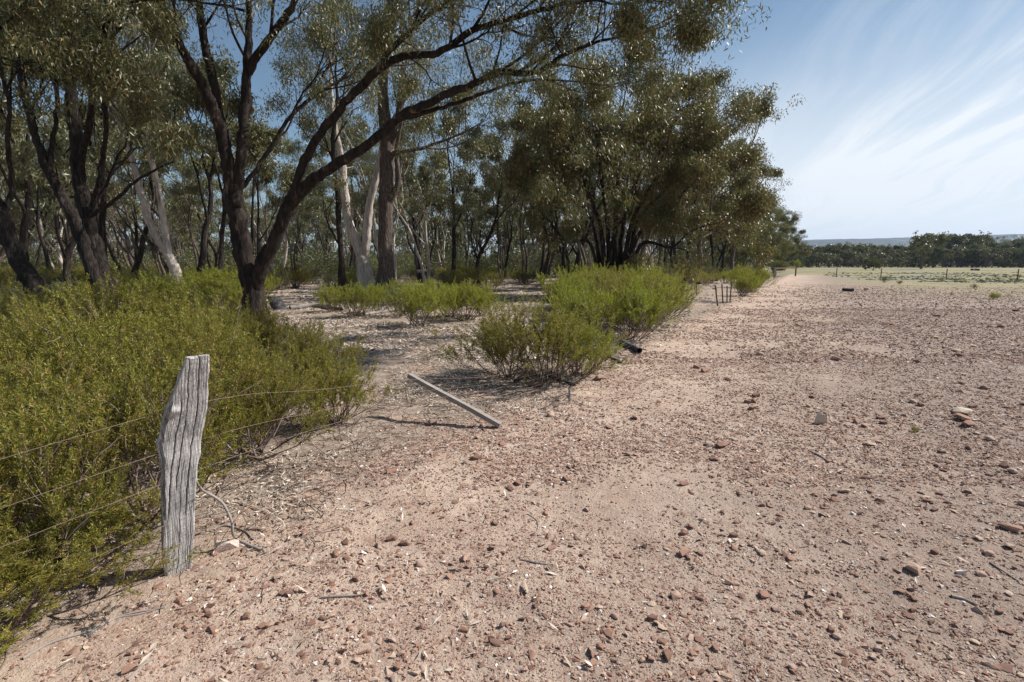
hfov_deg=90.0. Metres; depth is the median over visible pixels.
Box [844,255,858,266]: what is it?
eucalyptus tree
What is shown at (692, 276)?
shrub
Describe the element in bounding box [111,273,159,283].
shrub
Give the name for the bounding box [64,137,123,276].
eucalyptus tree
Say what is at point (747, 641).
stone
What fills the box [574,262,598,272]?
shrub
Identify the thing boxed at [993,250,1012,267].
eucalyptus tree
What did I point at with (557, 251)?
eucalyptus tree
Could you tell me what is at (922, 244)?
eucalyptus tree
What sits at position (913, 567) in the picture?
stone
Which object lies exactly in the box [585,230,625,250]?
eucalyptus tree
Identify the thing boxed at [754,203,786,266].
eucalyptus tree
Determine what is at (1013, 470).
stone
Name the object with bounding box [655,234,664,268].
eucalyptus tree
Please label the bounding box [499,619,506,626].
stone
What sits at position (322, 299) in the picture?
shrub
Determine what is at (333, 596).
stick
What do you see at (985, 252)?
eucalyptus tree
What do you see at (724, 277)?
shrub
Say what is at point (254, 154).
eucalyptus tree
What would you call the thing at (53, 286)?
shrub
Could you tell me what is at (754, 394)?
stone
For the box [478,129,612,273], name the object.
eucalyptus tree
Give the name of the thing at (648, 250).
eucalyptus tree
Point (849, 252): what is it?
eucalyptus tree
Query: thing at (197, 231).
eucalyptus tree
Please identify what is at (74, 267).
shrub
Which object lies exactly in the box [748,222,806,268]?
eucalyptus tree
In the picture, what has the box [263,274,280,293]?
shrub
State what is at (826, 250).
eucalyptus tree
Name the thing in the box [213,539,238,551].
rock
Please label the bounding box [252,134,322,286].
eucalyptus tree
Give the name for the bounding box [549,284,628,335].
shrub
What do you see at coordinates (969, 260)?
eucalyptus tree
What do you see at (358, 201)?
eucalyptus tree
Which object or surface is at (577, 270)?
shrub
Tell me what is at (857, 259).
eucalyptus tree
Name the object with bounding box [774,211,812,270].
eucalyptus tree
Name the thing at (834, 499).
stone
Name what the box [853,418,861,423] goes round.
stone
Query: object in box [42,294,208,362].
shrub
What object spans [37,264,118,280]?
shrub
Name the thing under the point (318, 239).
eucalyptus tree
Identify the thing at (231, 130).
eucalyptus tree
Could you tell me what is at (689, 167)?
eucalyptus tree
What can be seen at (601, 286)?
shrub
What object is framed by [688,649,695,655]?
stone
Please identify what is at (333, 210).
eucalyptus tree
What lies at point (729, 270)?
shrub
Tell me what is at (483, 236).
eucalyptus tree
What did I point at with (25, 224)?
eucalyptus tree
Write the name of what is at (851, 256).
eucalyptus tree
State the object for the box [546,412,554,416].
stone
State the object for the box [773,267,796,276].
gate rail
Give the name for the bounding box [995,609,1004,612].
stone
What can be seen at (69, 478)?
shrub
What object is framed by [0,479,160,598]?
shrub
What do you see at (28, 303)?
shrub
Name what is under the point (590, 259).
eucalyptus tree
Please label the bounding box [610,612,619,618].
stone
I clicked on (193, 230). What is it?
eucalyptus tree
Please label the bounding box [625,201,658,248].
eucalyptus tree
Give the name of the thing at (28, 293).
shrub
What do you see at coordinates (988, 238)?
eucalyptus tree
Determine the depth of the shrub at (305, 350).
5.80 m
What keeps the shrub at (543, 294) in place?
on the ground at (816, 277)
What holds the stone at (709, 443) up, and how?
on the ground at (816, 277)
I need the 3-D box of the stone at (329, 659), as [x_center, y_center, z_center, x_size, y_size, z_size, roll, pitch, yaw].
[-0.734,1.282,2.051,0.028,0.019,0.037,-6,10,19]
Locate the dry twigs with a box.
[0,314,666,681]
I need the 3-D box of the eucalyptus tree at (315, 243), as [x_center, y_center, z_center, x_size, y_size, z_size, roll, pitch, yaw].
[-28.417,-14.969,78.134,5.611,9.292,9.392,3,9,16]
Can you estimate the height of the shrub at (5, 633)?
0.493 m
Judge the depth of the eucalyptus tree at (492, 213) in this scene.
53.48 m
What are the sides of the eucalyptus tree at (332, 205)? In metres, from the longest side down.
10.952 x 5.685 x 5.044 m
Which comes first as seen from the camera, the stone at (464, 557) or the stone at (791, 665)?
the stone at (791, 665)
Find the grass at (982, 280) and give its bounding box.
[824,272,1023,283]
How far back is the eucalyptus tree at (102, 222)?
18.73 m
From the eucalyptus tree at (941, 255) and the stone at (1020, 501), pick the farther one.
the eucalyptus tree at (941, 255)
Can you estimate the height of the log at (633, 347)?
0.155 m
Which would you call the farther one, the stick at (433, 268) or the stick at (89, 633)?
the stick at (433, 268)
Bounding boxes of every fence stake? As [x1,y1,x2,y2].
[714,285,717,305]
[726,286,727,301]
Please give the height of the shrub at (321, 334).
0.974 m
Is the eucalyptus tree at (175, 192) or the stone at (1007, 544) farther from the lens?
the eucalyptus tree at (175, 192)
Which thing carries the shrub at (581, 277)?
on the ground at (816, 277)
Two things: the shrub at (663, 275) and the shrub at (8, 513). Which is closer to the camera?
the shrub at (8, 513)
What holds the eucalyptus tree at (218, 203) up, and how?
on the ground at (816, 277)
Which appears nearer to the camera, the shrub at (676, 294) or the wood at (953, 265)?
the shrub at (676, 294)
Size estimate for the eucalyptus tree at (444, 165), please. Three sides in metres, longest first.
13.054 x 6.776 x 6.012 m
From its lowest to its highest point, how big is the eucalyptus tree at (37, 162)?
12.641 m
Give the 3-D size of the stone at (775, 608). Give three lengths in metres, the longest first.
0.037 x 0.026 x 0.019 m
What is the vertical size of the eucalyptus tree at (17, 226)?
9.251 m
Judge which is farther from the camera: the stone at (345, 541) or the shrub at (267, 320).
the shrub at (267, 320)
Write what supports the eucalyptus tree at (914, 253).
on the ground at (816, 277)
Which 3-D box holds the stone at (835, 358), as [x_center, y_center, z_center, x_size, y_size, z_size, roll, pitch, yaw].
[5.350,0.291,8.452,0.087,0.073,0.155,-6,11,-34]
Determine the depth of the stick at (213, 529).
3.13 m
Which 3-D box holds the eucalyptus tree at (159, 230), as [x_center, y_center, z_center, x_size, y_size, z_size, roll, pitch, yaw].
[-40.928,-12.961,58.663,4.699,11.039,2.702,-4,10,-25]
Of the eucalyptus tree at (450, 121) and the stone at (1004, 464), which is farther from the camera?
the eucalyptus tree at (450, 121)
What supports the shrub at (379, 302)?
on the ground at (816, 277)
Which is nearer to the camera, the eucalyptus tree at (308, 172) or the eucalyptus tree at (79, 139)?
the eucalyptus tree at (79, 139)
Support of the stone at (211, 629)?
on the ground at (816, 277)
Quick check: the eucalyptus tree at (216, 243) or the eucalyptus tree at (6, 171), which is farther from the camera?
the eucalyptus tree at (216, 243)
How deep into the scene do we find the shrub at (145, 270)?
20.02 m
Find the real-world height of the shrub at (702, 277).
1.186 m
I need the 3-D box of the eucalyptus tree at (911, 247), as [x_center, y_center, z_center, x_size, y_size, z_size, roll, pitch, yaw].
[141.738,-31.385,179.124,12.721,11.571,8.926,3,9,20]
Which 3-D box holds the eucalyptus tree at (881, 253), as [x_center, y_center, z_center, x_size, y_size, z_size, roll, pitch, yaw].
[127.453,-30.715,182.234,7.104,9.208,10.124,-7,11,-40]
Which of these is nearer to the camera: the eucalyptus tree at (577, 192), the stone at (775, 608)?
the stone at (775, 608)
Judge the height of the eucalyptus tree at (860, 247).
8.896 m
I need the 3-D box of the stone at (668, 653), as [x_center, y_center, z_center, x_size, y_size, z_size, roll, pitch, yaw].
[0.639,1.287,2.100,0.039,0.027,0.056,6,10,32]
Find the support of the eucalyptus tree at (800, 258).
on the ground at (816, 277)
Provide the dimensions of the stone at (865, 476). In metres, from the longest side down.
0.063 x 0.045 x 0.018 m
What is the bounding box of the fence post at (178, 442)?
[156,354,209,575]
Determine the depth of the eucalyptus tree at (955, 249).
169.42 m
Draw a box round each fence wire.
[0,299,709,508]
[0,309,696,547]
[0,336,650,600]
[2,290,718,458]
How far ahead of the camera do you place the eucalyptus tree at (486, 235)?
79.00 m
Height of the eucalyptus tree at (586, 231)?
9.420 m
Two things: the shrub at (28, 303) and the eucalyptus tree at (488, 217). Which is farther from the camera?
the eucalyptus tree at (488, 217)
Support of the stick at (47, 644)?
on the ground at (816, 277)
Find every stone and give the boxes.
[121,663,137,673]
[204,610,212,617]
[205,625,215,633]
[228,666,236,672]
[242,612,249,620]
[256,663,264,670]
[257,622,267,628]
[272,573,282,578]
[284,589,292,595]
[319,615,326,619]
[325,656,332,664]
[332,550,338,556]
[342,537,348,544]
[343,554,350,560]
[352,576,358,581]
[352,656,361,662]
[385,535,396,540]
[386,469,396,473]
[397,650,404,655]
[399,539,409,545]
[416,560,425,566]
[427,418,436,424]
[459,626,468,632]
[460,554,468,561]
[470,454,480,460]
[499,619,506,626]
[507,484,513,489]
[531,381,544,387]
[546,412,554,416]
[547,544,555,549]
[561,476,570,480]
[582,602,589,607]
[594,375,603,379]
[597,643,603,648]
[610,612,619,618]
[647,601,655,605]
[647,613,657,621]
[657,638,667,644]
[664,649,672,661]
[670,590,681,599]
[679,481,688,484]
[679,548,689,555]
[680,529,688,535]
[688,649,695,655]
[695,595,703,600]
[701,368,709,371]
[704,441,713,446]
[712,643,718,652]
[715,441,728,446]
[725,580,733,585]
[729,531,737,537]
[743,638,750,645]
[752,392,759,396]
[757,590,769,597]
[758,549,765,554]
[771,606,779,612]
[785,555,793,560]
[788,663,795,668]
[795,607,805,615]
[814,413,827,423]
[827,625,834,632]
[830,356,841,360]
[830,633,840,638]
[831,496,838,501]
[837,591,842,596]
[838,489,850,491]
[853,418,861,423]
[861,475,870,479]
[863,441,875,444]
[869,653,876,660]
[873,644,882,652]
[875,498,883,501]
[906,561,921,575]
[908,595,917,601]
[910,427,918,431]
[917,402,924,406]
[922,498,935,501]
[930,548,938,554]
[951,413,971,419]
[953,407,972,412]
[961,420,974,425]
[968,404,977,407]
[969,638,980,644]
[975,570,987,576]
[983,550,994,555]
[984,436,994,440]
[992,665,1001,670]
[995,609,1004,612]
[998,523,1023,531]
[999,461,1008,467]
[1002,542,1014,549]
[1005,590,1013,595]
[1006,467,1018,472]
[1017,499,1023,505]
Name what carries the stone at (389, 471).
on the ground at (816, 277)
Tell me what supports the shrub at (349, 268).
on the ground at (816, 277)
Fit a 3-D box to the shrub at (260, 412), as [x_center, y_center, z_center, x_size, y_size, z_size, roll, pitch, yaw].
[-1.918,0.481,4.019,1.311,1.052,1.337,3,9,19]
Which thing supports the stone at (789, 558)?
on the ground at (816, 277)
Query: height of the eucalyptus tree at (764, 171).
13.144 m
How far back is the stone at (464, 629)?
2.24 m
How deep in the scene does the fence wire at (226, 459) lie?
2.90 m
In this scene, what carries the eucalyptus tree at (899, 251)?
on the ground at (816, 277)
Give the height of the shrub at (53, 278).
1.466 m
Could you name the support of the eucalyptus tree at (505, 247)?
on the ground at (816, 277)
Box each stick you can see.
[22,607,164,659]
[84,606,163,636]
[127,658,152,680]
[196,481,262,551]
[210,524,253,539]
[270,471,357,494]
[321,587,378,597]
[417,258,446,272]
[520,559,559,564]
[951,594,977,605]
[989,562,1023,584]
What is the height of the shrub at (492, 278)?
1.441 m
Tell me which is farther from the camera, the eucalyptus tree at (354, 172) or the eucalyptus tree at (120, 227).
the eucalyptus tree at (120, 227)
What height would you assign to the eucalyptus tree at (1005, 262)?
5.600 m
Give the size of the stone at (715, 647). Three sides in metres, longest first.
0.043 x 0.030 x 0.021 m
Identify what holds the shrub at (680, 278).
on the ground at (816, 277)
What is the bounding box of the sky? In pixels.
[0,0,1023,259]
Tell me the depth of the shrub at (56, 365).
4.33 m
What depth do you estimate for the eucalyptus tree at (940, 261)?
180.34 m
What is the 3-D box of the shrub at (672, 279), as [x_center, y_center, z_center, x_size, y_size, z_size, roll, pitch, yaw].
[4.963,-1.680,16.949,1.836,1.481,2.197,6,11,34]
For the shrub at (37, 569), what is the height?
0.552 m
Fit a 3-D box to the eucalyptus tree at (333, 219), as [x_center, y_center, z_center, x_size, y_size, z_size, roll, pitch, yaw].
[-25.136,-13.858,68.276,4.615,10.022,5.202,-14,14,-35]
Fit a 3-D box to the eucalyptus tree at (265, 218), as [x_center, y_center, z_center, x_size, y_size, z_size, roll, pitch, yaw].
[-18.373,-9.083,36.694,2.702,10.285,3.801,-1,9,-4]
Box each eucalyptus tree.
[0,0,134,311]
[0,0,159,307]
[0,0,335,304]
[0,3,81,296]
[0,6,204,309]
[0,7,158,259]
[0,61,38,113]
[0,79,56,194]
[0,122,222,275]
[0,130,76,267]
[0,133,18,180]
[0,134,87,271]
[0,145,37,191]
[0,157,64,239]
[0,163,68,226]
[0,191,69,265]
[3,158,89,271]
[17,189,141,259]
[27,0,771,321]
[29,103,97,224]
[29,199,107,255]
[30,162,53,269]
[35,155,195,266]
[40,0,225,283]
[42,57,180,254]
[42,194,73,250]
[47,118,145,259]
[58,122,145,271]
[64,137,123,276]
[64,180,144,236]
[67,195,118,242]
[71,157,129,268]
[84,80,199,278]
[87,124,170,282]
[97,166,122,269]
[107,206,132,242]
[121,13,267,279]
[127,121,273,266]
[135,188,173,257]
[139,205,218,261]
[158,62,280,285]
[161,115,205,268]
[164,194,221,266]
[167,174,182,263]
[170,176,221,269]
[170,211,221,262]
[185,122,276,256]
[209,127,329,269]
[224,205,296,255]
[227,188,308,257]
[235,121,320,253]
[243,156,277,263]
[248,208,265,254]
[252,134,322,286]
[260,0,390,294]
[263,0,404,298]
[271,195,329,265]
[281,191,326,255]
[282,184,318,267]
[292,191,357,265]
[292,217,335,254]
[297,94,426,278]
[305,192,335,267]
[305,200,342,254]
[313,142,435,250]
[316,223,331,249]
[317,196,377,251]
[321,111,375,268]
[334,184,362,268]
[337,123,403,266]
[346,0,552,297]
[357,115,469,283]
[357,184,407,261]
[360,161,473,279]
[377,101,465,282]
[392,206,407,269]
[393,162,437,245]
[397,192,416,252]
[401,184,450,265]
[406,108,566,286]
[415,167,459,273]
[415,193,445,269]
[419,83,508,280]
[446,193,523,253]
[451,191,489,248]
[456,163,485,280]
[456,216,493,253]
[458,204,510,266]
[459,193,501,259]
[460,184,502,267]
[463,174,501,270]
[477,136,516,280]
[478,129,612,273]
[483,166,526,277]
[487,54,608,285]
[490,114,629,273]
[490,163,559,269]
[492,197,517,255]
[495,199,529,258]
[496,34,785,279]
[497,95,679,271]
[503,130,538,283]
[506,225,518,253]
[514,179,612,275]
[516,196,547,266]
[535,147,599,280]
[550,201,584,274]
[552,112,591,267]
[563,124,629,271]
[574,74,631,248]
[574,190,610,266]
[575,105,652,266]
[579,174,630,268]
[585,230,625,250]
[599,182,620,239]
[615,76,727,282]
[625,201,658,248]
[632,105,684,261]
[640,82,805,283]
[646,184,689,265]
[648,200,683,270]
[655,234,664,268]
[682,161,792,270]
[685,191,742,255]
[700,138,774,280]
[713,206,798,274]
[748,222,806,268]
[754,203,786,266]
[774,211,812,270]
[793,255,804,267]
[801,245,824,266]
[801,253,821,267]
[811,245,832,266]
[815,252,831,267]
[822,242,852,266]
[823,245,839,263]
[824,249,856,266]
[824,252,842,267]
[842,242,861,266]
[842,243,872,266]
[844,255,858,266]
[847,254,865,267]
[849,251,867,266]
[850,244,869,266]
[858,242,886,266]
[862,256,881,269]
[865,249,880,259]
[868,244,893,262]
[881,258,891,267]
[882,243,911,266]
[887,251,900,263]
[892,248,904,258]
[893,258,906,267]
[900,237,937,263]
[901,250,919,266]
[903,257,912,262]
[906,247,937,266]
[909,230,950,268]
[913,247,954,267]
[931,247,952,266]
[933,231,971,266]
[936,253,954,267]
[939,247,959,267]
[947,235,985,264]
[947,242,967,266]
[948,248,967,267]
[953,245,971,266]
[954,230,985,266]
[961,242,986,266]
[966,245,992,267]
[978,246,995,267]
[978,253,1001,267]
[981,231,1016,266]
[982,240,997,266]
[990,242,1023,267]
[992,243,1019,266]
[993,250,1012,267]
[999,250,1023,267]
[1011,245,1023,267]
[1014,238,1023,266]
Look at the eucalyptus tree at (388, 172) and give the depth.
21.48 m
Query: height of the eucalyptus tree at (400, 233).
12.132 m
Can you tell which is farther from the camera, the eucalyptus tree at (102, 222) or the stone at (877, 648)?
the eucalyptus tree at (102, 222)
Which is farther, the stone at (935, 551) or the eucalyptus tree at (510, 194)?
the eucalyptus tree at (510, 194)
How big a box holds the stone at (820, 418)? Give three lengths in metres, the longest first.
0.172 x 0.124 x 0.066 m
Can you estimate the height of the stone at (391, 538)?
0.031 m
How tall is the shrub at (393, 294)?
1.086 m
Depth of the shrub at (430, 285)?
16.65 m
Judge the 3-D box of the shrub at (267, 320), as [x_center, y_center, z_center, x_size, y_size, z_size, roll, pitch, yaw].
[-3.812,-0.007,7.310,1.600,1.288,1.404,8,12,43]
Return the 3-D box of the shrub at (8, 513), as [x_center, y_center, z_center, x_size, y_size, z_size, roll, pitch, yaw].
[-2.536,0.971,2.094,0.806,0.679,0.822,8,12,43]
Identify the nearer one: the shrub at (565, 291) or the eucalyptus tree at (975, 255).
the shrub at (565, 291)
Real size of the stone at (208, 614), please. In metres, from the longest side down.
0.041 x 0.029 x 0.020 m
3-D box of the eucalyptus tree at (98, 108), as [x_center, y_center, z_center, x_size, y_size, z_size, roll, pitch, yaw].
[-16.275,-7.288,22.027,5.062,11.180,5.322,6,11,34]
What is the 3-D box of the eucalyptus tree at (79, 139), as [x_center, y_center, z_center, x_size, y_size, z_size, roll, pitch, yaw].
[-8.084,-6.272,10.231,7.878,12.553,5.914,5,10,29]
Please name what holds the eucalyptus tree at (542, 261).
on the ground at (816, 277)
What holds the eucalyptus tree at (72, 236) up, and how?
on the ground at (816, 277)
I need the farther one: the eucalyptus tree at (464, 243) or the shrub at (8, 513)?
the eucalyptus tree at (464, 243)
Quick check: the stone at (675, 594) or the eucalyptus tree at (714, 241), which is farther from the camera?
the eucalyptus tree at (714, 241)
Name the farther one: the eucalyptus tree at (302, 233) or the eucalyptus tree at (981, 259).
the eucalyptus tree at (981, 259)
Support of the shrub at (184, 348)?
on the ground at (816, 277)
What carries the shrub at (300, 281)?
on the ground at (816, 277)
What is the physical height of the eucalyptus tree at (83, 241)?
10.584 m
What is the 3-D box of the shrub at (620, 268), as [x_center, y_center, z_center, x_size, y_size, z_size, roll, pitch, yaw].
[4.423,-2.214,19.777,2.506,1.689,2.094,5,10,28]
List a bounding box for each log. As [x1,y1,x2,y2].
[289,303,342,310]
[364,309,415,315]
[514,374,575,385]
[618,338,641,352]
[842,288,853,291]
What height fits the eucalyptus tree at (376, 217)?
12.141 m
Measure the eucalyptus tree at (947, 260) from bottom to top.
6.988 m
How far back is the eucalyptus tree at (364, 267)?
23.07 m
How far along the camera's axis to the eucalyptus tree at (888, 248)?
183.80 m
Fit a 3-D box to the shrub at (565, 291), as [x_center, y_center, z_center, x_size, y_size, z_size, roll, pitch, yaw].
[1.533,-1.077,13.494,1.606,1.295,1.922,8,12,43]
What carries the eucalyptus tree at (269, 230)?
on the ground at (816, 277)
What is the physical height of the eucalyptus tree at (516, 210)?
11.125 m
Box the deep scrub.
[0,242,769,278]
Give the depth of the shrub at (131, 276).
26.41 m
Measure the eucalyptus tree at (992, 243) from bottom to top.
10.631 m
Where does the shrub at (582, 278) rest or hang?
on the ground at (816, 277)
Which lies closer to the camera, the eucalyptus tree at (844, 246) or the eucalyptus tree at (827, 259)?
the eucalyptus tree at (827, 259)
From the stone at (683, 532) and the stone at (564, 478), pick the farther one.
the stone at (564, 478)
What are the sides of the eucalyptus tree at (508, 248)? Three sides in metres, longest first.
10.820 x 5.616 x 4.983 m
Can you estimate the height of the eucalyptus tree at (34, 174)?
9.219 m
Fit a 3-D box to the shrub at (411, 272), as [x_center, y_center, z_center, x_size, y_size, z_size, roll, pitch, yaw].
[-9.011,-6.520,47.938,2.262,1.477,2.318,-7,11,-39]
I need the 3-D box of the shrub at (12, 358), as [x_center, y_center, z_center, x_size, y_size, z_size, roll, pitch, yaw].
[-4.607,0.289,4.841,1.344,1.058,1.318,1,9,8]
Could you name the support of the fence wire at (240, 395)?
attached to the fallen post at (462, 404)
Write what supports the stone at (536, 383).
on the ground at (816, 277)
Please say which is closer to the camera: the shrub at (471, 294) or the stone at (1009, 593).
the stone at (1009, 593)
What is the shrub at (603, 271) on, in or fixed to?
on the ground at (816, 277)
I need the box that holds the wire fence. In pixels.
[797,268,1023,279]
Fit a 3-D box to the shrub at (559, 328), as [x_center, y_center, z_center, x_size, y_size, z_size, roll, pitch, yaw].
[0.465,-0.089,6.864,2.158,1.383,2.482,-1,9,-3]
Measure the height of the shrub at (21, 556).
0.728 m
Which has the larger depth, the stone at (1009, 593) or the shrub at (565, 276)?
the shrub at (565, 276)
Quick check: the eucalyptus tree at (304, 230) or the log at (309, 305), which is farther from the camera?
the eucalyptus tree at (304, 230)
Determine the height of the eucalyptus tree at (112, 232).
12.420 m
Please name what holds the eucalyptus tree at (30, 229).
on the ground at (816, 277)
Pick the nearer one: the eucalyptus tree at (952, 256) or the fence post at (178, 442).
the fence post at (178, 442)
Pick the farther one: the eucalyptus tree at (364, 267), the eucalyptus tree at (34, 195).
the eucalyptus tree at (34, 195)
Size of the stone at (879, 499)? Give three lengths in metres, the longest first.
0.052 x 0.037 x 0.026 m
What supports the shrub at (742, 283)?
on the ground at (816, 277)
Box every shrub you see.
[0,264,16,295]
[0,266,38,292]
[0,271,78,307]
[0,277,103,337]
[0,279,22,304]
[0,280,98,324]
[0,284,204,398]
[0,292,27,330]
[0,302,263,467]
[0,308,64,341]
[0,318,70,366]
[0,321,284,532]
[0,322,164,487]
[0,329,61,417]
[0,334,131,441]
[0,369,157,536]
[0,372,166,595]
[0,434,104,585]
[0,470,18,535]
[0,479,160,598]
[0,486,226,677]
[0,535,54,602]
[0,552,93,652]
[4,301,110,372]
[7,266,87,289]
[13,276,174,313]
[32,261,262,339]
[35,261,80,279]
[35,286,236,419]
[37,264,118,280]
[38,281,141,332]
[40,266,88,290]
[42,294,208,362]
[44,278,82,297]
[52,277,154,304]
[54,294,280,439]
[57,264,83,271]
[94,284,189,320]
[111,260,164,278]
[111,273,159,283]
[113,268,165,281]
[116,265,168,292]
[116,270,201,304]
[123,275,274,344]
[126,288,243,316]
[127,272,193,307]
[127,286,274,348]
[128,299,296,369]
[157,336,348,462]
[162,265,240,304]
[167,264,282,312]
[189,299,325,363]
[197,297,262,344]
[213,297,300,372]
[216,335,272,408]
[217,287,241,310]
[222,266,237,277]
[223,341,331,426]
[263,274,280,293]
[266,264,298,290]
[267,312,366,381]
[270,261,321,288]
[271,318,378,397]
[282,273,311,286]
[287,349,405,429]
[299,261,327,283]
[311,282,357,311]
[313,273,337,288]
[322,279,381,317]
[325,260,377,286]
[325,268,356,289]
[350,265,376,283]
[360,283,400,310]
[376,280,423,315]
[378,277,413,304]
[380,280,457,326]
[396,268,406,283]
[405,265,415,278]
[410,277,458,308]
[425,270,437,280]
[425,283,464,317]
[427,273,466,289]
[429,298,556,380]
[432,266,456,279]
[432,277,496,320]
[436,268,464,285]
[440,262,462,269]
[441,264,459,274]
[443,265,482,285]
[456,262,488,286]
[465,284,642,387]
[465,285,508,315]
[466,267,510,291]
[482,265,497,275]
[498,267,514,278]
[507,267,531,283]
[512,260,539,279]
[516,268,538,284]
[529,309,625,376]
[530,281,555,303]
[532,275,592,317]
[534,261,592,302]
[542,272,604,309]
[547,264,614,280]
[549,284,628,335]
[553,278,619,326]
[558,267,606,288]
[571,262,641,318]
[571,275,679,340]
[573,257,682,324]
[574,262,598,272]
[574,264,624,278]
[582,265,640,280]
[600,263,693,330]
[608,262,639,278]
[615,266,670,280]
[620,270,702,322]
[627,264,682,283]
[633,269,682,284]
[648,265,706,290]
[653,269,692,298]
[656,264,682,278]
[661,279,694,318]
[664,259,721,284]
[698,271,725,285]
[702,265,719,283]
[716,270,733,283]
[721,267,739,277]
[726,264,754,285]
[727,272,764,295]
[739,265,755,271]
[741,272,767,291]
[747,266,779,287]
[792,259,803,268]
[878,276,890,281]
[987,291,1000,298]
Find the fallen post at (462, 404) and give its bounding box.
[407,373,501,427]
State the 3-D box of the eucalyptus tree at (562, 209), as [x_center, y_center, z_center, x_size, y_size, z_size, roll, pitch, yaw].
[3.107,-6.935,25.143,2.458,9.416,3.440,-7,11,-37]
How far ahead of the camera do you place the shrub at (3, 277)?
19.23 m
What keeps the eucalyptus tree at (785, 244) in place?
on the ground at (816, 277)
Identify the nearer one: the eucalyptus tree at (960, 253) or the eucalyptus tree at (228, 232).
the eucalyptus tree at (228, 232)
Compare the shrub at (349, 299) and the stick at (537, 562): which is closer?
the stick at (537, 562)
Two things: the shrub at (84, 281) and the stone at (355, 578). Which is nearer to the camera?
the stone at (355, 578)
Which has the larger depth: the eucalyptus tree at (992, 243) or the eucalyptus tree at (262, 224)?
the eucalyptus tree at (992, 243)
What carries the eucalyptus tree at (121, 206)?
on the ground at (816, 277)
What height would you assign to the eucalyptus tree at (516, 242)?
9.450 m
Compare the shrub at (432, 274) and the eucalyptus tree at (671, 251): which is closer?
the eucalyptus tree at (671, 251)
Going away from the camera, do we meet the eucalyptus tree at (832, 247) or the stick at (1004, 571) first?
the stick at (1004, 571)
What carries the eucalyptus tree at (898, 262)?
on the ground at (816, 277)
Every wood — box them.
[0,201,763,270]
[785,234,1017,266]
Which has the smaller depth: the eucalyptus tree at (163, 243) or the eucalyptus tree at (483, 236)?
the eucalyptus tree at (163, 243)
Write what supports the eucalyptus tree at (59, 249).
on the ground at (816, 277)
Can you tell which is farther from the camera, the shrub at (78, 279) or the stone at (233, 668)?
the shrub at (78, 279)
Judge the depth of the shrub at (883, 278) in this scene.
41.40 m
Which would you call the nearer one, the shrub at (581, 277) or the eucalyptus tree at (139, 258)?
the shrub at (581, 277)
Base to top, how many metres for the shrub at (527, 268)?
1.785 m
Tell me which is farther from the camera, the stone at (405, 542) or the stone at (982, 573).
the stone at (405, 542)
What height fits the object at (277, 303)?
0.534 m
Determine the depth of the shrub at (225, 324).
5.90 m
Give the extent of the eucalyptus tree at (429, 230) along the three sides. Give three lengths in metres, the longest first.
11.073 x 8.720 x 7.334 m
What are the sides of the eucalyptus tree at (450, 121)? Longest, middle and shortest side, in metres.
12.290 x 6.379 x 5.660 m
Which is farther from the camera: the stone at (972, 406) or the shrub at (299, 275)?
the shrub at (299, 275)
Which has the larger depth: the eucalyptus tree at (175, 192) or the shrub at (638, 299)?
the eucalyptus tree at (175, 192)
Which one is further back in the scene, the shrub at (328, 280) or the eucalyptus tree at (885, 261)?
the eucalyptus tree at (885, 261)
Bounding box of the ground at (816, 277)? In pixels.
[0,263,1023,681]
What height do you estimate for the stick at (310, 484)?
0.032 m
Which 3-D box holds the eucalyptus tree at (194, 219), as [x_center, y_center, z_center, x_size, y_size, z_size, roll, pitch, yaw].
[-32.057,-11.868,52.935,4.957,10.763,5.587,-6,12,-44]
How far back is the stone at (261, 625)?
2.27 m
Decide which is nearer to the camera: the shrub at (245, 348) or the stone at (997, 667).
the stone at (997, 667)
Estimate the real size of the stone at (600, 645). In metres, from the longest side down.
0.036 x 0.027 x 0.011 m
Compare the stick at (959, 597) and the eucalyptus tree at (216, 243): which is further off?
the eucalyptus tree at (216, 243)
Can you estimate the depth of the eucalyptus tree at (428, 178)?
45.45 m
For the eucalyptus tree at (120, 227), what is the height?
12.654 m
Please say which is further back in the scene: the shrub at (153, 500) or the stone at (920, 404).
the stone at (920, 404)
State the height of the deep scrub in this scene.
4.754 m
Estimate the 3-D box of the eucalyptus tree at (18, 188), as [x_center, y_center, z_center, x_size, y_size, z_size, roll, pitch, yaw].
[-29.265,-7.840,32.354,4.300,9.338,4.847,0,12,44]
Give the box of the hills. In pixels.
[280,234,1023,262]
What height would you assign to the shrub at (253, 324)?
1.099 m
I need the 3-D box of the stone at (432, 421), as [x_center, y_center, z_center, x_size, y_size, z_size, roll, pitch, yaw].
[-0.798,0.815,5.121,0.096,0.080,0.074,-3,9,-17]
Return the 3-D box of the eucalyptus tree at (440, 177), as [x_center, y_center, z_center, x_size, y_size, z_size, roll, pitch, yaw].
[-0.599,-7.813,29.825,9.995,9.832,5.965,-5,10,-29]
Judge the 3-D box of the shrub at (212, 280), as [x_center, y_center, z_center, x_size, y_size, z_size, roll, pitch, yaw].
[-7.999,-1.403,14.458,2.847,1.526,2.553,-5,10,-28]
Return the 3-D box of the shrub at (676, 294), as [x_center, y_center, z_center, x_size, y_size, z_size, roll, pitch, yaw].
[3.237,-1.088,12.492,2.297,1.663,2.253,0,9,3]
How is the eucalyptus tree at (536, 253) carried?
on the ground at (816, 277)

